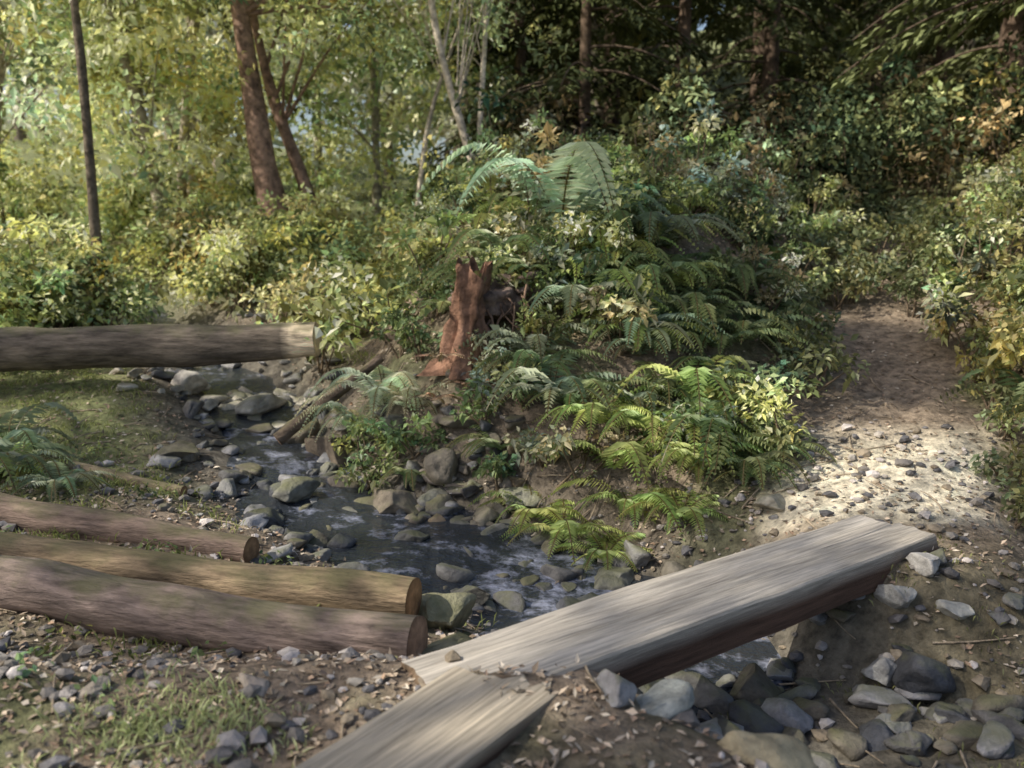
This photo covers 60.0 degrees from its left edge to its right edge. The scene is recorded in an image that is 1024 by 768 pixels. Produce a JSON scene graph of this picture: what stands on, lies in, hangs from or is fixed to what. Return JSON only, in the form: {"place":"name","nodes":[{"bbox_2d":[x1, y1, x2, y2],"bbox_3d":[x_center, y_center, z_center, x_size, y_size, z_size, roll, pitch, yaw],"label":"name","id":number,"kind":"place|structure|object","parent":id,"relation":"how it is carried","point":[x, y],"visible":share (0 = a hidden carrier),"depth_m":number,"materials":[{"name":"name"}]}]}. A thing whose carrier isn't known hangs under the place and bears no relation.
{"place":"outdoors","nodes":[
{"label":"outdoors","id":0,"kind":"place"},
{"bbox_2d":[3,2,724,165],"label":"sky","id":1,"kind":"structure","parent":0,"point":[294,129],"materials":[{"name":"white"}]},
{"bbox_2d":[110,286,792,722],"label":"creek water","id":2,"kind":"structure","parent":0,"point":[372,530],"depth_m":5.87,"materials":[{"name":"grey liquid"}]},
{"bbox_2d":[0,3,1023,767],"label":"ground","id":3,"kind":"structure","parent":0,"point":[868,625],"depth_m":5.73,"materials":[{"name":"soil"}]},
{"bbox_2d":[0,415,40,441],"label":"sword fern","id":4,"kind":"object","parent":3,"relation":"on","point":[4,433],"visible":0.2,"depth_m":7.08,"materials":[{"name":"green plant"}]},
{"bbox_2d":[0,435,84,487],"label":"sword fern","id":5,"kind":"object","parent":3,"relation":"on","point":[28,459],"visible":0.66,"depth_m":6.31,"materials":[{"name":"green plant"}]},
{"bbox_2d":[2,0,92,168],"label":"maple tree","id":6,"kind":"object","parent":3,"relation":"on","point":[50,90],"visible":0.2,"depth_m":21.30,"materials":[{"name":"green plant"}]},
{"bbox_2d":[0,460,121,501],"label":"sword fern","id":7,"kind":"object","parent":3,"relation":"on","point":[66,480],"visible":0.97,"depth_m":5.99,"materials":[{"name":"green plant"}]},
{"bbox_2d":[0,0,122,213],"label":"maple tree","id":8,"kind":"object","parent":3,"relation":"on","point":[7,88],"visible":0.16,"depth_m":18.42,"materials":[{"name":"green plant"}]},
{"bbox_2d":[0,0,127,325],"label":"alder tree","id":9,"kind":"object","parent":3,"relation":"on","point":[83,60],"visible":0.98,"depth_m":10.76,"materials":[{"name":"green plant"}]},
{"bbox_2d":[0,0,175,227],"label":"maple tree","id":10,"kind":"object","parent":3,"relation":"on","point":[31,64],"visible":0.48,"depth_m":13.94,"materials":[{"name":"green plant"}]},
{"bbox_2d":[77,675,110,698],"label":"boulder","id":11,"kind":"object","parent":3,"relation":"on","point":[92,687],"visible":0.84,"depth_m":3.06,"materials":[{"name":"grey stone"}]},
{"bbox_2d":[36,453,187,495],"bbox_3d":[-2.901,0.649,6.412,1.278,0.216,0.108,3,11,18],"label":"fallen log","id":12,"kind":"object","parent":3,"relation":"on","point":[180,489],"visible":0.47,"depth_m":6.33,"materials":[{"name":"brown wood"}]},
{"bbox_2d":[0,0,248,268],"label":"maple tree","id":13,"kind":"object","parent":3,"relation":"on","point":[124,54],"visible":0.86,"depth_m":13.86,"materials":[{"name":"green plant"}]},
{"bbox_2d":[0,492,258,562],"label":"fallen log","id":14,"kind":"object","parent":3,"relation":"on","point":[21,513],"visible":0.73,"depth_m":5.14,"materials":[{"name":"brown wood"}]},
{"bbox_2d":[0,322,321,371],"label":"fallen log","id":15,"kind":"object","parent":3,"relation":"on","point":[24,348],"visible":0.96,"depth_m":7.87,"materials":[{"name":"brown wood"}]},
{"bbox_2d":[171,369,207,393],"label":"boulder","id":16,"kind":"object","parent":3,"relation":"on","point":[193,382],"visible":0.81,"depth_m":8.64,"materials":[{"name":"grey stone"}]},
{"bbox_2d":[58,0,323,205],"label":"maple tree","id":17,"kind":"object","parent":3,"relation":"on","point":[174,117],"visible":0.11,"depth_m":21.05,"materials":[{"name":"green plant"}]},
{"bbox_2d":[0,532,421,614],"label":"fallen log","id":18,"kind":"object","parent":3,"relation":"on","point":[342,588],"visible":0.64,"depth_m":4.24,"materials":[{"name":"brown wood"}]},
{"bbox_2d":[0,555,427,656],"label":"fallen log","id":19,"kind":"object","parent":3,"relation":"on","point":[105,603],"visible":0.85,"depth_m":3.87,"materials":[{"name":"brown wood"}]},
{"bbox_2d":[94,0,349,205],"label":"maple tree","id":20,"kind":"object","parent":3,"relation":"on","point":[227,99],"visible":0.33,"depth_m":15.78,"materials":[{"name":"green plant"}]},
{"bbox_2d":[0,135,475,374],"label":"valley shrubs","id":21,"kind":"object","parent":3,"relation":"on","point":[209,228],"visible":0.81,"depth_m":11.36,"materials":[{"name":"green plant"}]},
{"bbox_2d":[238,673,269,697],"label":"boulder","id":22,"kind":"object","parent":3,"relation":"on","point":[245,679],"visible":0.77,"depth_m":3.13,"materials":[{"name":"grey stone"}]},
{"bbox_2d":[235,393,286,415],"bbox_3d":[-2.431,0.213,8.504,0.393,0.261,0.632,5,11,28],"label":"boulder","id":23,"kind":"object","parent":3,"relation":"on","point":[259,404],"visible":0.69,"depth_m":8.32,"materials":[{"name":"grey stone"}]},
{"bbox_2d":[183,0,401,244],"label":"cedar tree","id":24,"kind":"object","parent":3,"relation":"on","point":[299,170],"visible":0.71,"depth_m":14.00,"materials":[{"name":"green plant"}]},
{"bbox_2d":[272,476,320,502],"bbox_3d":[-1.598,0.789,6.545,0.212,0.212,0.395,7,12,36],"label":"boulder","id":25,"kind":"object","parent":3,"relation":"on","point":[294,489],"visible":0.91,"depth_m":6.46,"materials":[{"name":"grey stone"}]},
{"bbox_2d":[280,416,319,443],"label":"boulder","id":26,"kind":"object","parent":3,"relation":"on","point":[302,435],"visible":0.45,"depth_m":7.71,"materials":[{"name":"brown stone"}]},
{"bbox_2d":[189,0,411,277],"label":"cedar tree","id":27,"kind":"object","parent":3,"relation":"on","point":[265,172],"visible":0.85,"depth_m":13.36,"materials":[{"name":"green plant"}]},
{"bbox_2d":[214,0,426,189],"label":"maple tree","id":28,"kind":"object","parent":3,"relation":"on","point":[340,137],"visible":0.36,"depth_m":19.39,"materials":[{"name":"green plant"}]},
{"bbox_2d":[273,354,383,444],"bbox_3d":[-1.508,0.123,7.337,0.950,0.694,0.114,-5,11,-26],"label":"fallen log","id":29,"kind":"object","parent":3,"relation":"on","point":[283,434],"visible":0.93,"depth_m":7.28,"materials":[{"name":"brown wood"}]},
{"bbox_2d":[304,436,354,469],"bbox_3d":[-1.495,0.560,7.452,0.464,0.332,0.305,8,13,38],"label":"boulder","id":30,"kind":"object","parent":3,"relation":"on","point":[321,445],"visible":0.55,"depth_m":7.30,"materials":[{"name":"stone"}]},
{"bbox_2d":[291,389,387,441],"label":"sword fern","id":31,"kind":"object","parent":3,"relation":"on","point":[344,415],"visible":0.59,"depth_m":7.30,"materials":[{"name":"green plant"}]},
{"bbox_2d":[300,365,424,418],"bbox_3d":[-1.103,0.003,7.341,1.108,0.356,1.263,0,10,0],"label":"sword fern","id":32,"kind":"object","parent":3,"relation":"on","point":[400,378],"visible":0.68,"depth_m":7.08,"materials":[{"name":"green plant"}]},
{"bbox_2d":[259,0,503,246],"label":"maple tree","id":33,"kind":"object","parent":3,"relation":"on","point":[375,172],"visible":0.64,"depth_m":16.62,"materials":[{"name":"green plant"}]},
{"bbox_2d":[321,0,466,221],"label":"alder tree","id":34,"kind":"object","parent":3,"relation":"on","point":[411,49],"visible":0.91,"depth_m":13.17,"materials":[{"name":"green plant"}]},
{"bbox_2d":[373,488,419,513],"bbox_3d":[-0.868,0.896,6.426,0.488,0.288,0.277,6,11,29],"label":"boulder","id":35,"kind":"object","parent":3,"relation":"on","point":[385,501],"visible":0.71,"depth_m":6.35,"materials":[{"name":"grey stone"}]},
{"bbox_2d":[1,369,796,712],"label":"ground weeds","id":36,"kind":"object","parent":3,"relation":"on","point":[47,647],"visible":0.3,"depth_m":3.94,"materials":[{"name":"green plant"}]},
{"bbox_2d":[364,382,447,416],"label":"sword fern","id":37,"kind":"object","parent":3,"relation":"on","point":[403,397],"visible":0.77,"depth_m":6.91,"materials":[{"name":"green plant"}]},
{"bbox_2d":[368,458,444,490],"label":"sword fern","id":38,"kind":"object","parent":3,"relation":"on","point":[400,470],"visible":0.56,"depth_m":6.55,"materials":[{"name":"green plant"}]},
{"bbox_2d":[394,529,429,541],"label":"boulder","id":39,"kind":"object","parent":3,"relation":"on","point":[410,535],"visible":0.51,"depth_m":5.80,"materials":[{"name":"grey stone"}]},
{"bbox_2d":[405,293,451,312],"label":"sword fern","id":40,"kind":"object","parent":3,"relation":"on","point":[442,304],"visible":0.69,"depth_m":7.23,"materials":[{"name":"green plant"}]},
{"bbox_2d":[423,448,457,485],"bbox_3d":[-0.525,0.625,6.580,0.258,0.304,0.242,8,13,37],"label":"boulder","id":41,"kind":"object","parent":3,"relation":"on","point":[440,465],"visible":0.95,"depth_m":6.51,"materials":[{"name":"grey stone"}]},
{"bbox_2d":[421,631,470,654],"bbox_3d":[-0.294,1.148,3.814,0.145,0.119,0.315,8,13,39],"label":"boulder","id":42,"kind":"object","parent":3,"relation":"on","point":[456,638],"visible":0.41,"depth_m":3.79,"materials":[{"name":"stone"}]},
{"bbox_2d":[418,592,476,630],"bbox_3d":[-0.328,1.119,4.267,0.314,0.220,0.298,0,10,0],"label":"boulder","id":43,"kind":"object","parent":3,"relation":"on","point":[448,611],"visible":0.75,"depth_m":4.22,"materials":[{"name":"stone"}]},
{"bbox_2d":[417,0,491,159],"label":"alder tree","id":44,"kind":"object","parent":3,"relation":"on","point":[484,66],"visible":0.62,"depth_m":12.74,"materials":[{"name":"grey plant"}]},
{"bbox_2d":[407,351,534,403],"bbox_3d":[-0.293,-0.066,6.854,1.016,0.353,0.542,0,10,0],"label":"fern","id":45,"kind":"object","parent":3,"relation":"on","point":[440,356],"visible":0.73,"depth_m":6.77,"materials":[{"name":"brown plant"}]},
{"bbox_2d":[451,585,490,605],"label":"boulder","id":46,"kind":"object","parent":3,"relation":"on","point":[483,597],"visible":0.47,"depth_m":4.95,"materials":[{"name":"grey stone"}]},
{"bbox_2d":[429,268,513,283],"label":"sword fern","id":47,"kind":"object","parent":3,"relation":"on","point":[475,272],"visible":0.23,"depth_m":7.17,"materials":[{"name":"green plant"}]},
{"bbox_2d":[473,506,499,525],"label":"boulder","id":48,"kind":"object","parent":3,"relation":"on","point":[484,515],"visible":0.69,"depth_m":6.18,"materials":[{"name":"grey stone"}]},
{"bbox_2d":[417,257,558,379],"bbox_3d":[-0.197,-0.557,7.298,1.309,1.018,0.834,-5,11,-25],"label":"rotten stump","id":49,"kind":"object","parent":3,"relation":"on","point":[478,302],"visible":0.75,"depth_m":7.04,"materials":[{"name":"brown wood"}]},
{"bbox_2d":[477,257,573,273],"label":"sword fern","id":50,"kind":"object","parent":49,"relation":"on","point":[516,266],"visible":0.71,"depth_m":7.25,"materials":[{"name":"green plant"}]},
{"bbox_2d":[383,0,596,178],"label":"maple tree","id":51,"kind":"object","parent":3,"relation":"on","point":[445,107],"visible":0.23,"depth_m":20.15,"materials":[{"name":"green plant"}]},
{"bbox_2d":[446,424,534,456],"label":"sword fern","id":52,"kind":"object","parent":3,"relation":"on","point":[485,441],"visible":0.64,"depth_m":6.48,"materials":[{"name":"green plant"}]},
{"bbox_2d":[421,229,576,268],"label":"sword fern","id":53,"kind":"object","parent":3,"relation":"on","point":[494,240],"visible":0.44,"depth_m":7.48,"materials":[{"name":"green plant"}]},
{"bbox_2d":[2,0,1000,198],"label":"distant forest","id":54,"kind":"object","parent":3,"relation":"on","point":[845,5],"visible":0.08,"depth_m":28.06,"materials":[{"name":"green plant"}]},
{"bbox_2d":[428,0,579,165],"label":"alder tree","id":55,"kind":"object","parent":3,"relation":"on","point":[458,115],"visible":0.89,"depth_m":12.62,"materials":[{"name":"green plant"}]},
{"bbox_2d":[0,297,1015,767],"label":"twigs","id":56,"kind":"object","parent":3,"relation":"on","point":[726,761],"visible":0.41,"depth_m":5.11,"materials":[{"name":"brown wood"}]},
{"bbox_2d":[0,398,1023,767],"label":"gravel","id":57,"kind":"structure","parent":3,"relation":"on","point":[230,740],"depth_m":3.85,"materials":[{"name":"grey gravel"}]},
{"bbox_2d":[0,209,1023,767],"bbox_3d":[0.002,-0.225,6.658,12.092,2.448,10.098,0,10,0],"label":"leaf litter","id":58,"kind":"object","parent":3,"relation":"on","point":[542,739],"visible":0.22,"depth_m":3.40,"materials":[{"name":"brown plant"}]},
{"bbox_2d":[0,333,1023,767],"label":"grass","id":59,"kind":"structure","parent":3,"relation":"on","point":[176,749],"depth_m":3.02,"materials":[{"name":"green plant"}]},
{"bbox_2d":[0,136,1023,491],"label":"fern undergrowth","id":60,"kind":"object","parent":3,"relation":"on","point":[682,272],"visible":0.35,"depth_m":6.89,"materials":[{"name":"green plant"}]},
{"bbox_2d":[383,0,643,221],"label":"hemlock tree","id":61,"kind":"object","parent":3,"relation":"on","point":[522,57],"visible":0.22,"depth_m":17.95,"materials":[{"name":"green plant"}]},
{"bbox_2d":[499,487,541,507],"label":"boulder","id":62,"kind":"object","parent":3,"relation":"on","point":[528,499],"visible":0.77,"depth_m":6.26,"materials":[{"name":"grey stone"}]},
{"bbox_2d":[467,484,588,534],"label":"sword fern","id":63,"kind":"object","parent":3,"relation":"on","point":[524,510],"visible":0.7,"depth_m":6.03,"materials":[{"name":"green plant"}]},
{"bbox_2d":[408,141,678,226],"bbox_3d":[0.500,-1.801,7.967,2.614,0.781,2.374,-7,12,-36],"label":"sword fern","id":64,"kind":"object","parent":3,"relation":"on","point":[584,158],"visible":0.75,"depth_m":7.73,"materials":[{"name":"green plant"}]},
{"bbox_2d":[469,336,620,380],"bbox_3d":[0.258,-0.224,6.927,1.159,0.247,1.146,0,10,0],"label":"sword fern","id":65,"kind":"object","parent":3,"relation":"on","point":[519,354],"visible":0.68,"depth_m":6.69,"materials":[{"name":"green plant"}]},
{"bbox_2d":[500,499,625,563],"bbox_3d":[0.373,0.935,5.969,0.811,0.214,0.858,10,14,43],"label":"sword fern","id":66,"kind":"object","parent":3,"relation":"on","point":[572,530],"visible":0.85,"depth_m":5.83,"materials":[{"name":"green plant"}]},
{"bbox_2d":[109,312,1023,767],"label":"creek rocks","id":67,"kind":"object","parent":3,"relation":"on","point":[761,702],"visible":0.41,"depth_m":4.34,"materials":[{"name":"grey stone"}]},
{"bbox_2d":[504,278,665,315],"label":"sword fern","id":68,"kind":"object","parent":3,"relation":"on","point":[568,296],"visible":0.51,"depth_m":6.86,"materials":[{"name":"green plant"}]},
{"bbox_2d":[457,0,716,162],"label":"hemlock tree","id":69,"kind":"object","parent":3,"relation":"on","point":[583,82],"visible":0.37,"depth_m":14.70,"materials":[{"name":"green plant"}]},
{"bbox_2d":[331,98,867,498],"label":"bank shrubs","id":70,"kind":"object","parent":3,"relation":"on","point":[708,167],"visible":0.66,"depth_m":7.72,"materials":[{"name":"green plant"}]},
{"bbox_2d":[534,390,667,436],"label":"sword fern","id":71,"kind":"object","parent":3,"relation":"on","point":[595,411],"visible":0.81,"depth_m":6.12,"materials":[{"name":"green plant"}]},
{"bbox_2d":[552,531,654,573],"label":"sword fern","id":72,"kind":"object","parent":3,"relation":"on","point":[602,554],"visible":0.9,"depth_m":5.74,"materials":[{"name":"green plant"}]},
{"bbox_2d":[594,566,633,589],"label":"boulder","id":73,"kind":"object","parent":3,"relation":"on","point":[614,578],"visible":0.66,"depth_m":5.32,"materials":[{"name":"grey stone"}]},
{"bbox_2d":[294,515,938,767],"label":"wooden footbridge","id":74,"kind":"object","parent":3,"relation":"on","point":[458,714],"visible":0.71,"depth_m":3.51,"materials":[{"name":"grey wood"}]},
{"bbox_2d":[546,478,687,533],"bbox_3d":[0.852,0.776,5.923,0.924,0.224,1.041,-5,11,-25],"label":"sword fern","id":75,"kind":"object","parent":3,"relation":"on","point":[624,503],"visible":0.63,"depth_m":5.83,"materials":[{"name":"green plant"}]},
{"bbox_2d":[542,0,715,138],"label":"hemlock tree","id":76,"kind":"object","parent":3,"relation":"on","point":[609,96],"visible":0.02,"depth_m":18.81,"materials":[{"name":"green plant"}]},
{"bbox_2d":[561,311,726,350],"bbox_3d":[1.044,-0.482,7.022,1.330,0.298,1.268,3,11,18],"label":"sword fern","id":77,"kind":"object","parent":3,"relation":"on","point":[662,320],"visible":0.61,"depth_m":6.71,"materials":[{"name":"green plant"}]},
{"bbox_2d":[584,400,720,446],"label":"sword fern","id":78,"kind":"object","parent":3,"relation":"on","point":[641,420],"visible":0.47,"depth_m":6.06,"materials":[{"name":"green plant"}]},
{"bbox_2d":[636,679,694,719],"bbox_3d":[0.520,1.096,3.057,0.215,0.114,0.296,5,11,26],"label":"boulder","id":79,"kind":"object","parent":3,"relation":"on","point":[669,699],"visible":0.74,"depth_m":3.02,"materials":[{"name":"grey stone"}]},
{"bbox_2d":[586,211,748,245],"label":"sword fern","id":80,"kind":"object","parent":3,"relation":"on","point":[683,220],"visible":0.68,"depth_m":7.59,"materials":[{"name":"green plant"}]},
{"bbox_2d":[615,487,728,541],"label":"sword fern","id":81,"kind":"object","parent":3,"relation":"on","point":[685,512],"visible":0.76,"depth_m":5.64,"materials":[{"name":"green plant"}]},
{"bbox_2d":[551,0,793,153],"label":"hemlock tree","id":82,"kind":"object","parent":3,"relation":"on","point":[685,9],"visible":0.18,"depth_m":16.79,"materials":[{"name":"green plant"}]},
{"bbox_2d":[639,435,774,483],"bbox_3d":[1.297,0.481,5.971,0.972,0.207,0.838,0,10,0],"label":"sword fern","id":83,"kind":"object","parent":3,"relation":"on","point":[684,456],"visible":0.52,"depth_m":5.76,"materials":[{"name":"green plant"}]},
{"bbox_2d":[438,31,1023,232],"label":"hillside understory","id":84,"kind":"object","parent":3,"relation":"on","point":[867,154],"visible":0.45,"depth_m":12.68,"materials":[{"name":"green plant"}]},
{"bbox_2d":[672,384,792,427],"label":"sword fern","id":85,"kind":"object","parent":3,"relation":"on","point":[716,402],"visible":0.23,"depth_m":6.18,"materials":[{"name":"green plant"}]},
{"bbox_2d":[673,323,816,354],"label":"sword fern","id":86,"kind":"object","parent":3,"relation":"on","point":[728,337],"visible":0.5,"depth_m":7.05,"materials":[{"name":"green plant"}]},
{"bbox_2d":[691,450,798,489],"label":"sword fern","id":87,"kind":"object","parent":3,"relation":"on","point":[768,465],"visible":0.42,"depth_m":5.75,"materials":[{"name":"green plant"}]},
{"bbox_2d":[685,259,808,293],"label":"sword fern","id":88,"kind":"object","parent":3,"relation":"on","point":[747,274],"visible":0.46,"depth_m":7.62,"materials":[{"name":"green plant"}]},
{"bbox_2d":[651,0,850,168],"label":"hemlock tree","id":89,"kind":"object","parent":3,"relation":"on","point":[769,71],"visible":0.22,"depth_m":18.04,"materials":[{"name":"green plant"}]},
{"bbox_2d":[717,730,819,767],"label":"boulder","id":90,"kind":"object","parent":3,"relation":"on","point":[773,750],"visible":0.9,"depth_m":2.76,"materials":[{"name":"grey stone"}]},
{"bbox_2d":[753,493,785,511],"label":"boulder","id":91,"kind":"object","parent":3,"relation":"on","point":[776,502],"visible":1,"depth_m":5.47,"materials":[{"name":"grey stone"}]},
{"bbox_2d":[691,0,864,148],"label":"hemlock tree","id":92,"kind":"object","parent":3,"relation":"on","point":[756,43],"visible":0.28,"depth_m":22.30,"materials":[{"name":"green plant"}]},
{"bbox_2d":[741,420,836,463],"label":"sword fern","id":93,"kind":"object","parent":3,"relation":"on","point":[807,443],"visible":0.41,"depth_m":6.02,"materials":[{"name":"green plant"}]},
{"bbox_2d":[861,657,896,686],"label":"boulder","id":94,"kind":"object","parent":3,"relation":"on","point":[881,670],"visible":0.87,"depth_m":4.06,"materials":[{"name":"grey stone"}]},
{"bbox_2d":[801,0,969,113],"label":"hemlock tree","id":95,"kind":"object","parent":3,"relation":"on","point":[867,5],"visible":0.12,"depth_m":23.63,"materials":[{"name":"green plant"}]},
{"bbox_2d":[749,134,1023,529],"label":"trailside shrubs","id":96,"kind":"object","parent":3,"relation":"on","point":[985,196],"visible":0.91,"depth_m":8.49,"materials":[{"name":"green plant"}]},
{"bbox_2d":[873,584,916,608],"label":"boulder","id":97,"kind":"object","parent":3,"relation":"on","point":[894,596],"visible":1,"depth_m":4.22,"materials":[{"name":"grey stone"}]},
{"bbox_2d":[838,0,999,166],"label":"hemlock tree","id":98,"kind":"object","parent":3,"relation":"on","point":[867,14],"visible":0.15,"depth_m":17.83,"materials":[{"name":"green plant"}]},
{"bbox_2d":[905,552,939,577],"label":"boulder","id":99,"kind":"object","parent":3,"relation":"on","point":[925,564],"visible":1,"depth_m":4.29,"materials":[{"name":"grey stone"}]},
{"bbox_2d":[831,0,1023,94],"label":"hemlock tree","id":100,"kind":"object","parent":3,"relation":"on","point":[986,12],"visible":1,"depth_m":12.53,"materials":[{"name":"green plant"}]},
{"bbox_2d":[882,0,1023,174],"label":"hemlock tree","id":101,"kind":"object","parent":3,"relation":"on","point":[1015,24],"visible":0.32,"depth_m":14.79,"materials":[{"name":"green plant"}]},
{"bbox_2d":[936,599,974,619],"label":"boulder","id":102,"kind":"object","parent":3,"relation":"on","point":[956,610],"visible":1,"depth_m":4.13,"materials":[{"name":"grey stone"}]},
{"bbox_2d":[954,60,995,107],"bbox_3d":[11.904,-11.352,17.251,4.278,12.647,5.633,-9,14,-43],"label":"hemlock tree","id":103,"kind":"object","parent":3,"relation":"on","point":[977,82],"visible":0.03,"depth_m":19.42,"materials":[{"name":"green plant"}]},
{"bbox_2d":[967,1,998,90],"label":"hemlock tree","id":104,"kind":"object","parent":3,"relation":"on","point":[990,40],"visible":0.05,"depth_m":23.40,"materials":[{"name":"green plant"}]}
]}

